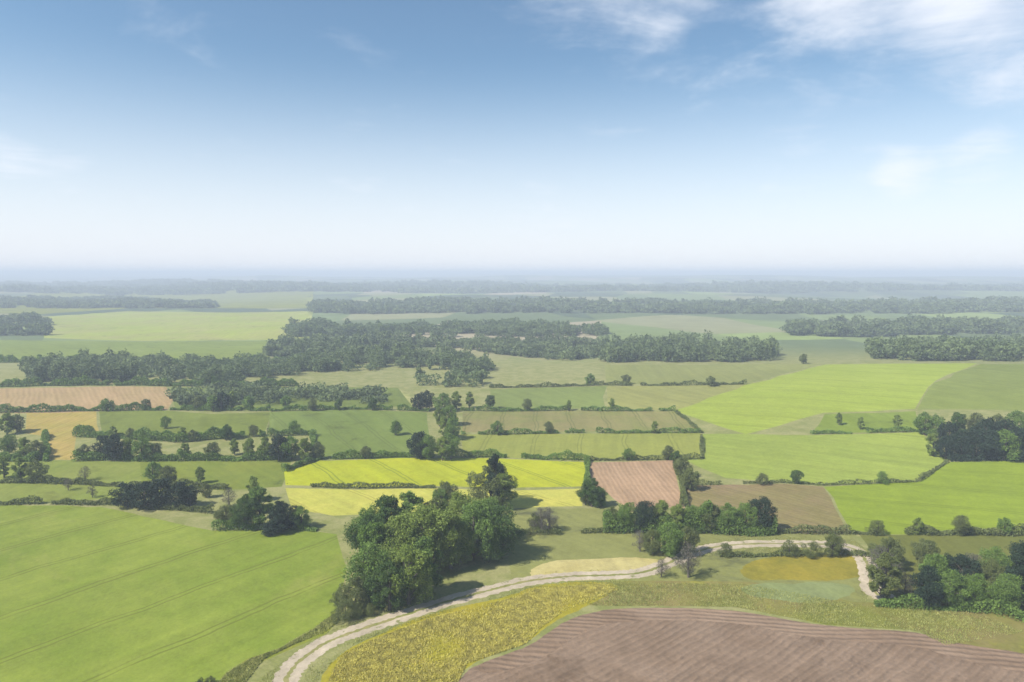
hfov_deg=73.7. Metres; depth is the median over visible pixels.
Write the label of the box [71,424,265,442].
hedge
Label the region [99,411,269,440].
pasture
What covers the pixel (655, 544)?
broadleaf tree
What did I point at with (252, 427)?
broadleaf tree
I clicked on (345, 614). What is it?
shrub
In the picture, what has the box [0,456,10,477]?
broadleaf tree
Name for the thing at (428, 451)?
broadleaf tree
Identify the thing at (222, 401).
evergreen tree
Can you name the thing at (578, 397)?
cereal field
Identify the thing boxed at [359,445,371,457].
broadleaf tree
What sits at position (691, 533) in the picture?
broadleaf tree
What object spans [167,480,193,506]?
evergreen tree
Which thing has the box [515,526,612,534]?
hedge
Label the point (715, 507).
broadleaf tree
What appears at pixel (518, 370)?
ground
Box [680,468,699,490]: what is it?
broadleaf tree
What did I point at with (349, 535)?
broadleaf tree
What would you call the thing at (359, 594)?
broadleaf tree
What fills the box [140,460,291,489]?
pasture
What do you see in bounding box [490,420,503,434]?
broadleaf tree
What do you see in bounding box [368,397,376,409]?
broadleaf tree
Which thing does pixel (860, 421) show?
broadleaf tree
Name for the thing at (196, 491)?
evergreen tree
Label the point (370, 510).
broadleaf tree
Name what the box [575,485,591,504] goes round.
broadleaf tree
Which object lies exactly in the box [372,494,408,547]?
broadleaf tree
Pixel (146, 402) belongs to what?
broadleaf tree
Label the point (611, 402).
broadleaf tree
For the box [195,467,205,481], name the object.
broadleaf tree
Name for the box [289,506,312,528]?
broadleaf tree
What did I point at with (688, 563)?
bare tree
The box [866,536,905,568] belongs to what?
broadleaf tree
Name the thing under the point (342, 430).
pasture
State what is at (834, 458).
cereal field
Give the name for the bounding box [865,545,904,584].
bare tree
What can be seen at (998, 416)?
broadleaf tree
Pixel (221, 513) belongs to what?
broadleaf tree
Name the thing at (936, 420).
broadleaf tree
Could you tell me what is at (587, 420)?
cereal field
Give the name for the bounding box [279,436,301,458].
broadleaf tree
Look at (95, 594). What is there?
cereal field
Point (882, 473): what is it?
shrub
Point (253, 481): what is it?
broadleaf tree
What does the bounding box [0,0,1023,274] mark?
sky
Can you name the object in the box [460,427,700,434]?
hedge
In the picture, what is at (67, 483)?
bare tree
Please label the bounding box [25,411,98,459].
stubble field
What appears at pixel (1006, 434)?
broadleaf tree
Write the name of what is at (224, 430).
broadleaf tree
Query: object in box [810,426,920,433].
hedge
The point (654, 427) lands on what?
broadleaf tree
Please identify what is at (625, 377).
broadleaf tree
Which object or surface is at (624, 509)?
broadleaf tree
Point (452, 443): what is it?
broadleaf tree
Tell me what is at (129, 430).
broadleaf tree
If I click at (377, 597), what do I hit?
broadleaf tree
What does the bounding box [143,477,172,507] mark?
evergreen tree
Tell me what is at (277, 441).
evergreen tree
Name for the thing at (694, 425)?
hedge
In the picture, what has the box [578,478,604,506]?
broadleaf tree
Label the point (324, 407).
hedge
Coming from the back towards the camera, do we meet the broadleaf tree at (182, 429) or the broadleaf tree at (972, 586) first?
the broadleaf tree at (182, 429)
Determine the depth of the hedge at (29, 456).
303.26 m
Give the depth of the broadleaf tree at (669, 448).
313.61 m
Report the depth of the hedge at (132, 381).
490.36 m
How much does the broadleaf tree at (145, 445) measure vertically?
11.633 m
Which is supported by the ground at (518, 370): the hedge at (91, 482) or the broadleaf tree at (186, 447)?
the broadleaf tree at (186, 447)
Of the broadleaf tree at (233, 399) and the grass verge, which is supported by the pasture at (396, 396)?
the broadleaf tree at (233, 399)
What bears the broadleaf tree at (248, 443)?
on the ground at (518, 370)
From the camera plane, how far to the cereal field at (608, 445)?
346.18 m
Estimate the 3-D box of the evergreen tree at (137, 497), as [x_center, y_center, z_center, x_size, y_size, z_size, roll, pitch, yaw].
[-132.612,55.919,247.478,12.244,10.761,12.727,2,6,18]
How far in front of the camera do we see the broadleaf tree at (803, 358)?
577.59 m
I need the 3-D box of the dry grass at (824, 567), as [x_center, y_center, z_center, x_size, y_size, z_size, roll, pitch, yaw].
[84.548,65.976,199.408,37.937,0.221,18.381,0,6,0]
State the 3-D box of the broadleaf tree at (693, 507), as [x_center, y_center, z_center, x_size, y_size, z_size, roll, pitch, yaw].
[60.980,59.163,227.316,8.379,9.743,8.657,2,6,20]
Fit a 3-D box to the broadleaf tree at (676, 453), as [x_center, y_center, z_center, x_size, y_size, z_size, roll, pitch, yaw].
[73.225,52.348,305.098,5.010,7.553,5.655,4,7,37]
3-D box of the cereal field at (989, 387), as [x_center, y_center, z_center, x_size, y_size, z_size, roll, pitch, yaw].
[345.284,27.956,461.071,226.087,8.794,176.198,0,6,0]
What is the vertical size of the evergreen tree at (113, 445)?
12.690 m
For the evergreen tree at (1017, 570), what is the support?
on the pasture at (954, 545)
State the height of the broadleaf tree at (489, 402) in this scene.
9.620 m
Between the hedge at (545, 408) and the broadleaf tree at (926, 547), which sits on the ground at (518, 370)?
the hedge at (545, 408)
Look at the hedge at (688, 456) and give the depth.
314.51 m
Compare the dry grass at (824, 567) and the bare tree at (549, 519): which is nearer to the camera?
the dry grass at (824, 567)
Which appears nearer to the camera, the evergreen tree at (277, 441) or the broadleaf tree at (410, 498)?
the broadleaf tree at (410, 498)
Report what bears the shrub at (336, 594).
on the ground at (518, 370)
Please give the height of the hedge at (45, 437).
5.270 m
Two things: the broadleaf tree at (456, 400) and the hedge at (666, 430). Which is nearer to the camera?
the hedge at (666, 430)
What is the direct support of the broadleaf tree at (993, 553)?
on the pasture at (954, 545)
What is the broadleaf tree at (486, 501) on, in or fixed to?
on the ground at (518, 370)
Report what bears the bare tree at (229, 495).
on the ground at (518, 370)
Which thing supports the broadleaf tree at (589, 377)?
on the ground at (518, 370)
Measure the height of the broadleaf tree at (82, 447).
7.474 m
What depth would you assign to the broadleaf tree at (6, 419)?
357.58 m
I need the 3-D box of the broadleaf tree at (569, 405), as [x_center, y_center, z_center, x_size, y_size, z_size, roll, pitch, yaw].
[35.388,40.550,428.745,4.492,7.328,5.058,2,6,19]
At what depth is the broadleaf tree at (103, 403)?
413.06 m
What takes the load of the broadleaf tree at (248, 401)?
on the pasture at (396, 396)
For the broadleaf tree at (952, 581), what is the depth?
173.23 m
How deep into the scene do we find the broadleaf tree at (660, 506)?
225.99 m
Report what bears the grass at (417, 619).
on the ground at (518, 370)
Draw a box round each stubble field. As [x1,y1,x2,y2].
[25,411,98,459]
[530,557,657,580]
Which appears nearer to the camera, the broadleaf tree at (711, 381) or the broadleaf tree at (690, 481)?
the broadleaf tree at (690, 481)
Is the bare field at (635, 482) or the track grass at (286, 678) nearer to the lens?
the track grass at (286, 678)
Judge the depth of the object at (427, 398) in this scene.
421.72 m
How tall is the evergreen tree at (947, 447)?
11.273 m
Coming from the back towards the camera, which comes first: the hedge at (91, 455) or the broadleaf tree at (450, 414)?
the broadleaf tree at (450, 414)
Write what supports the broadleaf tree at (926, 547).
on the pasture at (954, 545)
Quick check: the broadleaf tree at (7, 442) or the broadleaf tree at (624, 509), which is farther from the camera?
the broadleaf tree at (7, 442)
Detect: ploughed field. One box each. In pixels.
[459,610,1023,681]
[686,484,849,533]
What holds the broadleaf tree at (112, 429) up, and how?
on the ground at (518, 370)
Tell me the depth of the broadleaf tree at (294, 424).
353.44 m
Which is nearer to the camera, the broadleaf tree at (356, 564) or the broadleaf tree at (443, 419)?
the broadleaf tree at (356, 564)
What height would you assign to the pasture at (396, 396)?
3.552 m
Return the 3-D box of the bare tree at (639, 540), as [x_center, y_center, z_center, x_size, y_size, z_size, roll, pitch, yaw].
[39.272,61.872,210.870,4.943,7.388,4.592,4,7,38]
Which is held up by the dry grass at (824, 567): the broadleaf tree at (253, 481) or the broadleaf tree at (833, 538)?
the broadleaf tree at (833, 538)
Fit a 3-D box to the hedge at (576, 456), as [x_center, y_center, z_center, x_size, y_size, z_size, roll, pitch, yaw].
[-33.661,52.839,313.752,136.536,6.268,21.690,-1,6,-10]
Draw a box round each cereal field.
[0,505,346,681]
[460,433,700,460]
[462,410,695,432]
[490,386,606,409]
[605,364,818,383]
[607,384,743,409]
[675,363,976,433]
[688,432,944,484]
[825,460,1023,534]
[917,364,1023,409]
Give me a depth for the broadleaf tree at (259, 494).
228.24 m
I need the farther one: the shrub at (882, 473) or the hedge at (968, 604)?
the shrub at (882, 473)
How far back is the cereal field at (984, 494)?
256.93 m
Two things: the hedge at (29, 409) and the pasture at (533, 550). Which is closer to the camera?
the pasture at (533, 550)
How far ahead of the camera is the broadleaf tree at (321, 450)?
311.48 m
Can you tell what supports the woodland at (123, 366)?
on the ground at (518, 370)
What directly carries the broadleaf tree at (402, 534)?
on the ground at (518, 370)
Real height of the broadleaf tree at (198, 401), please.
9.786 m
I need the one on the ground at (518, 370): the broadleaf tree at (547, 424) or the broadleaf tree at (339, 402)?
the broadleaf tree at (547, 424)
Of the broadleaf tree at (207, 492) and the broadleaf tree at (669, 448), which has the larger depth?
the broadleaf tree at (669, 448)
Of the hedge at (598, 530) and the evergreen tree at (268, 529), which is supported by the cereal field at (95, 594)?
the evergreen tree at (268, 529)
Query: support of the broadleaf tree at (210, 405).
on the ground at (518, 370)
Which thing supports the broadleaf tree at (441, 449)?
on the rapeseed field at (452, 471)
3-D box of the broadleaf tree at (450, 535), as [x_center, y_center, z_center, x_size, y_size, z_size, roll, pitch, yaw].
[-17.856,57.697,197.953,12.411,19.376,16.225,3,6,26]
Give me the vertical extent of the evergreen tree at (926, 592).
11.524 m
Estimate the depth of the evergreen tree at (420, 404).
418.33 m
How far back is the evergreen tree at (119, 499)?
246.08 m
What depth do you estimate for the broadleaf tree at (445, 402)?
418.98 m
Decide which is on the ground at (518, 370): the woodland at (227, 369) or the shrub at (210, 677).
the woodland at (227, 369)
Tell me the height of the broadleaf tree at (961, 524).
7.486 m
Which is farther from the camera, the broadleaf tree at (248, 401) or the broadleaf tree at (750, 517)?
the broadleaf tree at (248, 401)
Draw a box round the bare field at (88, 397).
[0,386,172,412]
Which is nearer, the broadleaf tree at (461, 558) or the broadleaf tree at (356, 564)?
the broadleaf tree at (356, 564)
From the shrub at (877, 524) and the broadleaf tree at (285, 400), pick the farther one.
the broadleaf tree at (285, 400)
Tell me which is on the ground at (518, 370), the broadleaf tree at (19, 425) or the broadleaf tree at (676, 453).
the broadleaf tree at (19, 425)
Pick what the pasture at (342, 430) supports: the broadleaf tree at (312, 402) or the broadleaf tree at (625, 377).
the broadleaf tree at (312, 402)
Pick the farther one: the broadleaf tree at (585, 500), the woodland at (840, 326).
the woodland at (840, 326)
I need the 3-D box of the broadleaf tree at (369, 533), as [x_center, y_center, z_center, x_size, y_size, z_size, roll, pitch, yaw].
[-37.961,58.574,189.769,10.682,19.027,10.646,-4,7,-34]
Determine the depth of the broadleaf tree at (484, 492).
248.52 m
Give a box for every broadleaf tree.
[0,412,16,434]
[0,434,18,453]
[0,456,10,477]
[10,413,25,431]
[10,457,28,477]
[15,437,29,455]
[24,440,47,457]
[24,459,49,481]
[76,444,90,454]
[98,398,113,409]
[107,426,117,435]
[120,437,132,454]
[125,428,134,436]
[130,437,154,459]
[141,399,151,409]
[143,461,162,480]
[149,443,162,455]
[158,465,176,480]
[160,416,171,427]
[177,427,186,438]
[177,443,191,455]
[186,429,198,440]
[191,395,205,407]
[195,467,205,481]
[198,483,212,497]
[202,441,220,458]
[206,395,219,410]
[212,504,232,527]
[219,424,232,439]
[227,391,237,406]
[227,494,259,527]
[229,438,239,454]
[241,395,254,409]
[241,485,273,526]
[242,438,254,455]
[245,475,259,497]
[248,424,258,435]
[257,436,271,458]
[279,395,291,406]
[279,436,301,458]
[287,420,300,432]
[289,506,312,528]
[297,437,312,459]
[307,398,316,410]
[307,442,325,457]
[334,399,342,409]
[336,575,374,606]
[339,512,377,560]
[340,539,395,601]
[350,505,378,538]
[354,520,394,563]
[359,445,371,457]
[361,559,412,610]
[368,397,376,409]
[371,514,438,568]
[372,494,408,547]
[387,541,435,604]
[390,420,402,434]
[392,490,424,531]
[397,501,459,571]
[411,536,443,593]
[417,434,436,458]
[419,497,454,540]
[421,508,476,568]
[432,393,452,408]
[432,488,450,505]
[433,407,443,425]
[435,436,449,460]
[435,480,458,504]
[438,416,449,435]
[438,433,460,458]
[440,490,482,524]
[442,404,458,422]
[444,417,460,436]
[445,500,499,560]
[451,391,461,408]
[453,523,476,565]
[464,464,517,504]
[465,391,474,407]
[469,496,508,525]
[474,526,508,562]
[476,504,526,559]
[485,395,494,406]
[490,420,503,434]
[491,472,517,506]
[522,398,532,409]
[527,512,540,529]
[544,421,553,433]
[565,400,571,410]
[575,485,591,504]
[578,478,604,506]
[584,373,594,383]
[588,486,607,505]
[602,505,618,527]
[608,398,614,410]
[613,502,642,530]
[621,374,631,383]
[621,448,635,460]
[640,529,660,554]
[651,421,657,433]
[652,499,669,525]
[653,521,685,557]
[661,445,673,459]
[669,450,680,462]
[669,503,687,528]
[673,457,692,474]
[677,525,700,554]
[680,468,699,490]
[683,505,705,531]
[699,503,720,531]
[705,375,715,386]
[718,502,737,528]
[736,501,758,527]
[789,470,804,482]
[798,354,807,363]
[822,532,843,555]
[835,412,842,424]
[857,417,864,428]
[865,552,902,600]
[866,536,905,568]
[892,414,902,427]
[910,538,935,557]
[911,539,940,567]
[912,411,935,434]
[912,517,923,534]
[918,552,951,585]
[924,413,946,435]
[925,432,941,455]
[930,569,969,607]
[950,412,966,432]
[951,515,972,535]
[959,573,999,605]
[963,412,985,430]
[974,557,1007,593]
[977,546,1015,577]
[990,429,1023,460]
[991,572,1023,609]
[992,413,1008,430]
[996,517,1013,534]
[1003,410,1023,428]
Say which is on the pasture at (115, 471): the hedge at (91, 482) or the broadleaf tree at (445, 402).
the hedge at (91, 482)
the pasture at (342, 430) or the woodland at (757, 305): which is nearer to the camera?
the pasture at (342, 430)
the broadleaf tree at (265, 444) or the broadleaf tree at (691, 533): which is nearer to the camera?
the broadleaf tree at (691, 533)
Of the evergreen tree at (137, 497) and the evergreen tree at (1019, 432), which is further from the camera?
the evergreen tree at (1019, 432)
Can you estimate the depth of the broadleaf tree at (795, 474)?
275.97 m
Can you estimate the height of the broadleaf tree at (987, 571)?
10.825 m
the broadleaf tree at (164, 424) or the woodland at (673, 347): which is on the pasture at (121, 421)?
the broadleaf tree at (164, 424)
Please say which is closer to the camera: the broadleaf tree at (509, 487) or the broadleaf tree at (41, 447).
the broadleaf tree at (509, 487)
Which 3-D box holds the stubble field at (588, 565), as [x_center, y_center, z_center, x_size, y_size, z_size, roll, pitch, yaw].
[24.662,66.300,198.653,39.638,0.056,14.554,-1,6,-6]
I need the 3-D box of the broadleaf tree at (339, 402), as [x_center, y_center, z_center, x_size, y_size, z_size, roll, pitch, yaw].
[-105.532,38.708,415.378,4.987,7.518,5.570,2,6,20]
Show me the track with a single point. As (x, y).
(285, 667)
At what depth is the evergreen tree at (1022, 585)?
174.74 m
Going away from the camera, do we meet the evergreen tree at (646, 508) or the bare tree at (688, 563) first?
the bare tree at (688, 563)
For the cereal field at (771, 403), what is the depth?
434.48 m
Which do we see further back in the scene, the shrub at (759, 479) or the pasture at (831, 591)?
the shrub at (759, 479)
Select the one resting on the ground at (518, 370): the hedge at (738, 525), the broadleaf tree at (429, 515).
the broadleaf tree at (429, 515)
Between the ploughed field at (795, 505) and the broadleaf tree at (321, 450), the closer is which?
the ploughed field at (795, 505)
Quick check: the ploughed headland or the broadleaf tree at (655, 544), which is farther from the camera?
the broadleaf tree at (655, 544)
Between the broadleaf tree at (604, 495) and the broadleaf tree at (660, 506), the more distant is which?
the broadleaf tree at (604, 495)
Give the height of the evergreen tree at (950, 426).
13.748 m
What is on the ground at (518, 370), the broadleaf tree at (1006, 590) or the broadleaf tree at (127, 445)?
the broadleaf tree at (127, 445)
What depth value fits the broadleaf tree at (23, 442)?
309.00 m
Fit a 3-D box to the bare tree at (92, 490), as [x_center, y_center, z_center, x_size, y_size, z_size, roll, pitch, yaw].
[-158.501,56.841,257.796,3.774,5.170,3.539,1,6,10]
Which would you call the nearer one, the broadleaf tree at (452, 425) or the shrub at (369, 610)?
the shrub at (369, 610)
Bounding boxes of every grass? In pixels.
[261,569,638,681]
[283,543,889,681]
[656,537,891,601]
[740,554,859,580]
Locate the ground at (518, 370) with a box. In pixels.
[0,274,1023,681]
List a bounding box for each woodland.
[0,278,1023,294]
[0,294,220,307]
[0,311,54,335]
[17,348,180,382]
[164,377,388,404]
[176,344,495,386]
[261,330,609,359]
[280,317,609,336]
[305,295,1023,313]
[596,329,782,362]
[778,314,1023,336]
[863,332,1023,361]
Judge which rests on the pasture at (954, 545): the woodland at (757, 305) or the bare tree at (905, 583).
the bare tree at (905, 583)
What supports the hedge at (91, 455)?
on the ground at (518, 370)
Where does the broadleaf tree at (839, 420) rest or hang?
on the pasture at (871, 420)
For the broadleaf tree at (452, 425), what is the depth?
354.37 m
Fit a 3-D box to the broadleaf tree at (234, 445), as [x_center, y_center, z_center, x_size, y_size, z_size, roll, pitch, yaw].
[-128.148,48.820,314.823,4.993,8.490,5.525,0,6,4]
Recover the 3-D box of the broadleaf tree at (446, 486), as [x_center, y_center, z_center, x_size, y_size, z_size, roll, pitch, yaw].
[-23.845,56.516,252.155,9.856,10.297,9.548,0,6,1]
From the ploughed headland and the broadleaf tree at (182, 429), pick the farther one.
the broadleaf tree at (182, 429)
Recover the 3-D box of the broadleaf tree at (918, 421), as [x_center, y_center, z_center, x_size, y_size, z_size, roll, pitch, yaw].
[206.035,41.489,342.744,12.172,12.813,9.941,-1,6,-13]
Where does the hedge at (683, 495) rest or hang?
on the ground at (518, 370)
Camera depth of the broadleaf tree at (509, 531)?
202.94 m
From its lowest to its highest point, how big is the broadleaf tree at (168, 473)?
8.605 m
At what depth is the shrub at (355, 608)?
169.81 m
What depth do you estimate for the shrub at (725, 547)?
207.07 m
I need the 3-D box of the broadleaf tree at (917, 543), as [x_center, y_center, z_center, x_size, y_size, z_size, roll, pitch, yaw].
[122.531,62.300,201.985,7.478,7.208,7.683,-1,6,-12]
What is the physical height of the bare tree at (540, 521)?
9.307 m
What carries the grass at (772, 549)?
on the pasture at (533, 550)
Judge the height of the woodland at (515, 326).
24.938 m
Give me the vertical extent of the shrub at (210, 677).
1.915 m
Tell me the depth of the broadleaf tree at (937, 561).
181.83 m
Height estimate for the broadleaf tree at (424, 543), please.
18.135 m
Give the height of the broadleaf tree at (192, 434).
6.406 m
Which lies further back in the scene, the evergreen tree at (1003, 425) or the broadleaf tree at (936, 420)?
the broadleaf tree at (936, 420)
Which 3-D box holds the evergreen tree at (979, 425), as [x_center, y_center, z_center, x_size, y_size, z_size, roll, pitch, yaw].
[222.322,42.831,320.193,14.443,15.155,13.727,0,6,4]
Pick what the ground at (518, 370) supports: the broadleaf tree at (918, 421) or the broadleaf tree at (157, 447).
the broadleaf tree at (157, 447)
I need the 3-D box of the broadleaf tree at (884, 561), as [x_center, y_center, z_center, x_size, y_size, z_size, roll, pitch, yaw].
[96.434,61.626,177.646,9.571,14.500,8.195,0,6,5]
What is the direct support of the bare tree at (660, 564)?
on the pasture at (533, 550)
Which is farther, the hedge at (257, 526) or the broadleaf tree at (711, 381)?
the broadleaf tree at (711, 381)
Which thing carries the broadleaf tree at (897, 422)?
on the pasture at (871, 420)
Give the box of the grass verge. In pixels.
[220,611,344,681]
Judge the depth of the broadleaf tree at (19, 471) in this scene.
274.56 m
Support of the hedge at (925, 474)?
on the ground at (518, 370)
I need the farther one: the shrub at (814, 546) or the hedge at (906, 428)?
the hedge at (906, 428)
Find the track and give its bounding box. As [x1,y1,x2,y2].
[272,540,894,681]
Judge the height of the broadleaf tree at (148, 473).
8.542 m
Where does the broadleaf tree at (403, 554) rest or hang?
on the ground at (518, 370)
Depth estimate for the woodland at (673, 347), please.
636.19 m
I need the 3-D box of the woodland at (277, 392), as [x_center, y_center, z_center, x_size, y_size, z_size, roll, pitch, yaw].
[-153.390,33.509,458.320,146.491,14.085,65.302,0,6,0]
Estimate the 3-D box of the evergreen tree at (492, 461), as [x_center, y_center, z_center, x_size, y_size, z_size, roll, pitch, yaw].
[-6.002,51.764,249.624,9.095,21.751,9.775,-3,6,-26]
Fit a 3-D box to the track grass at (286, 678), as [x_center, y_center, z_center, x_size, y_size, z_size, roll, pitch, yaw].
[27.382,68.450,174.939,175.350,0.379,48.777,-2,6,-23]
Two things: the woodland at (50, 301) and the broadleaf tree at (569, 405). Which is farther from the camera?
the woodland at (50, 301)
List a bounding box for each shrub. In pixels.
[204,675,214,681]
[328,589,348,605]
[330,598,362,623]
[351,602,363,617]
[363,603,375,616]
[716,542,732,556]
[756,472,768,484]
[781,540,799,556]
[798,540,823,558]
[864,519,887,535]
[876,470,890,484]
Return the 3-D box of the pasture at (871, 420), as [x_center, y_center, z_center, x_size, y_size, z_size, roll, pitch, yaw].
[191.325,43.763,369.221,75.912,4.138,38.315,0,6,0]
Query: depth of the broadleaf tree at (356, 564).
176.21 m
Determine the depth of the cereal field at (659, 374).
545.91 m
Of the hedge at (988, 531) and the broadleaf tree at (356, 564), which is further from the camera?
the hedge at (988, 531)
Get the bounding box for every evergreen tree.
[89,435,111,457]
[102,435,124,460]
[108,481,140,506]
[122,481,159,507]
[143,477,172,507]
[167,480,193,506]
[184,485,199,505]
[212,391,230,410]
[260,500,294,536]
[266,434,292,460]
[266,501,299,532]
[406,431,430,458]
[410,393,425,409]
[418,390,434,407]
[483,454,507,500]
[633,500,659,531]
[747,495,777,528]
[906,565,944,609]
[932,435,960,458]
[937,421,962,446]
[942,553,983,593]
[969,417,999,433]
[987,419,1015,444]
[1003,426,1023,460]
[1003,544,1023,604]
[1005,540,1023,566]
[1019,565,1023,590]
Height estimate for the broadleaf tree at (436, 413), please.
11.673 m
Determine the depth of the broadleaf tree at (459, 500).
214.77 m
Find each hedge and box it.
[0,354,283,364]
[0,374,298,386]
[0,402,270,412]
[0,450,45,462]
[0,474,228,489]
[0,495,214,513]
[40,429,50,460]
[70,449,291,461]
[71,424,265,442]
[211,519,318,531]
[267,427,317,457]
[269,404,429,411]
[281,448,586,470]
[287,481,435,488]
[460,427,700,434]
[461,404,675,411]
[489,379,746,387]
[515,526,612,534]
[583,455,605,506]
[587,452,701,460]
[603,499,777,536]
[674,410,704,458]
[674,457,688,504]
[696,459,949,485]
[718,549,873,557]
[775,523,872,534]
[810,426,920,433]
[869,523,1023,536]
[874,593,1023,622]
[945,447,1023,461]
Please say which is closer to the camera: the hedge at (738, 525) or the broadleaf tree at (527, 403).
the hedge at (738, 525)
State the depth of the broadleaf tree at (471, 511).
199.79 m
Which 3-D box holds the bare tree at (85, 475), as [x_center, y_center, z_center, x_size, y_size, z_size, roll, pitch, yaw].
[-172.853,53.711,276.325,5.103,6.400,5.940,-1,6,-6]
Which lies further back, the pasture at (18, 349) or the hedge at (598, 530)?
the pasture at (18, 349)
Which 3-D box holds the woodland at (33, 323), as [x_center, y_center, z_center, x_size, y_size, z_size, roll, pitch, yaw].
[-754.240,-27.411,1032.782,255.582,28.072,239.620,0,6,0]
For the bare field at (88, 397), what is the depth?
451.74 m
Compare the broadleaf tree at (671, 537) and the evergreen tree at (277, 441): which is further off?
the evergreen tree at (277, 441)
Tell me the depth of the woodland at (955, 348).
585.10 m
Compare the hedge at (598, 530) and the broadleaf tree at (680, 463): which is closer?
the hedge at (598, 530)
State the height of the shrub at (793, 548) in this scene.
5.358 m
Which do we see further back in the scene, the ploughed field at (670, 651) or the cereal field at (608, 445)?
the cereal field at (608, 445)
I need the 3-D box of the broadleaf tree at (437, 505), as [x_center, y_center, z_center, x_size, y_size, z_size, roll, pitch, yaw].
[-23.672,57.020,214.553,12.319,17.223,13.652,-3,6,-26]
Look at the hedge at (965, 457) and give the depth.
300.21 m
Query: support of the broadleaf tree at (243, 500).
on the ground at (518, 370)
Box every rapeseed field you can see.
[284,458,584,487]
[285,488,581,515]
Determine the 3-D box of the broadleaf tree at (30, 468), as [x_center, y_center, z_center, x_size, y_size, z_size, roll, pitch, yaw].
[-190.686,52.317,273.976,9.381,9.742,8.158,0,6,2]
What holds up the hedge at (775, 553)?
on the pasture at (533, 550)
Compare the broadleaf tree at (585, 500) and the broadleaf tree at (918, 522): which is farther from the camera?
the broadleaf tree at (585, 500)
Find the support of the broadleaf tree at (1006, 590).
on the pasture at (954, 545)
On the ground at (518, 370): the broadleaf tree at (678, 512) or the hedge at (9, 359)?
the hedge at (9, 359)
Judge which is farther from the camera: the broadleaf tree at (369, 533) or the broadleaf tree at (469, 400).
the broadleaf tree at (469, 400)
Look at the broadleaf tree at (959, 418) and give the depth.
333.85 m
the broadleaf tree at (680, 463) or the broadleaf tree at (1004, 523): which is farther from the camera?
the broadleaf tree at (680, 463)
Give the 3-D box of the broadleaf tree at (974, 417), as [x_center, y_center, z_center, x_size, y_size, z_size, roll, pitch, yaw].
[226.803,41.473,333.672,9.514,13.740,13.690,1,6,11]
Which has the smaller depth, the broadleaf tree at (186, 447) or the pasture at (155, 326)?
the broadleaf tree at (186, 447)
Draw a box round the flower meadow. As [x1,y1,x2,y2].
[321,582,615,681]
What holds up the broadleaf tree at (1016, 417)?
on the ground at (518, 370)
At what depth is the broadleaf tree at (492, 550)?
199.73 m
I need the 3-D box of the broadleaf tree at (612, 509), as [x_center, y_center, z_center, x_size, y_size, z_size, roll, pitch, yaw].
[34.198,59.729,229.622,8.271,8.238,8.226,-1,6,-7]
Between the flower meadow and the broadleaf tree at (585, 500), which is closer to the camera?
the flower meadow
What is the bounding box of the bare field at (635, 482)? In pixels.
[588,460,684,507]
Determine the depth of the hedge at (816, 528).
224.44 m
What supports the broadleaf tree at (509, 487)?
on the pasture at (533, 550)
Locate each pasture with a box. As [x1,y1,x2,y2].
[0,290,312,313]
[0,340,269,363]
[0,460,164,502]
[44,311,312,340]
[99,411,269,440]
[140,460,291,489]
[170,387,411,409]
[269,410,428,458]
[503,508,867,605]
[590,581,1023,653]
[741,582,854,602]
[811,411,919,433]
[860,534,1023,617]
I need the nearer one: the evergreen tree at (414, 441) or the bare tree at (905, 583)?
the bare tree at (905, 583)
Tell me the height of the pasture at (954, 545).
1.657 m
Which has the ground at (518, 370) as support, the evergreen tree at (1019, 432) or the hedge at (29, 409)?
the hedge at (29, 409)
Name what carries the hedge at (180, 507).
on the cereal field at (95, 594)
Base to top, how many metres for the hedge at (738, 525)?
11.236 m
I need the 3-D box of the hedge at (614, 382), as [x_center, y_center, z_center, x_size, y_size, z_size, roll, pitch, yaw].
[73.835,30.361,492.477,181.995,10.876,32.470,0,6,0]
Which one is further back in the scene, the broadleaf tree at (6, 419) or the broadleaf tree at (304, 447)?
the broadleaf tree at (6, 419)
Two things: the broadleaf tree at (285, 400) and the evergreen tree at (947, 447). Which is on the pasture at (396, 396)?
the broadleaf tree at (285, 400)
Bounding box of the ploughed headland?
[478,608,1023,672]
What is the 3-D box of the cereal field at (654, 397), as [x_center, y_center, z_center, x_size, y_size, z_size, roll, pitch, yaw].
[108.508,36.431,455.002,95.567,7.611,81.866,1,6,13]
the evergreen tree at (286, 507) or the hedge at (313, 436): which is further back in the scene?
the hedge at (313, 436)
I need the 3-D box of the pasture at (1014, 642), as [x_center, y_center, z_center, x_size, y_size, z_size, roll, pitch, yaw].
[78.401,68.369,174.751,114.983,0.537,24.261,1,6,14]
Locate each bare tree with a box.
[62,478,72,489]
[77,466,91,479]
[86,485,96,497]
[219,487,237,504]
[529,506,555,530]
[539,508,559,529]
[631,529,644,551]
[655,558,668,576]
[673,541,701,577]
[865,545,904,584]
[893,571,914,598]
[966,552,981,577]

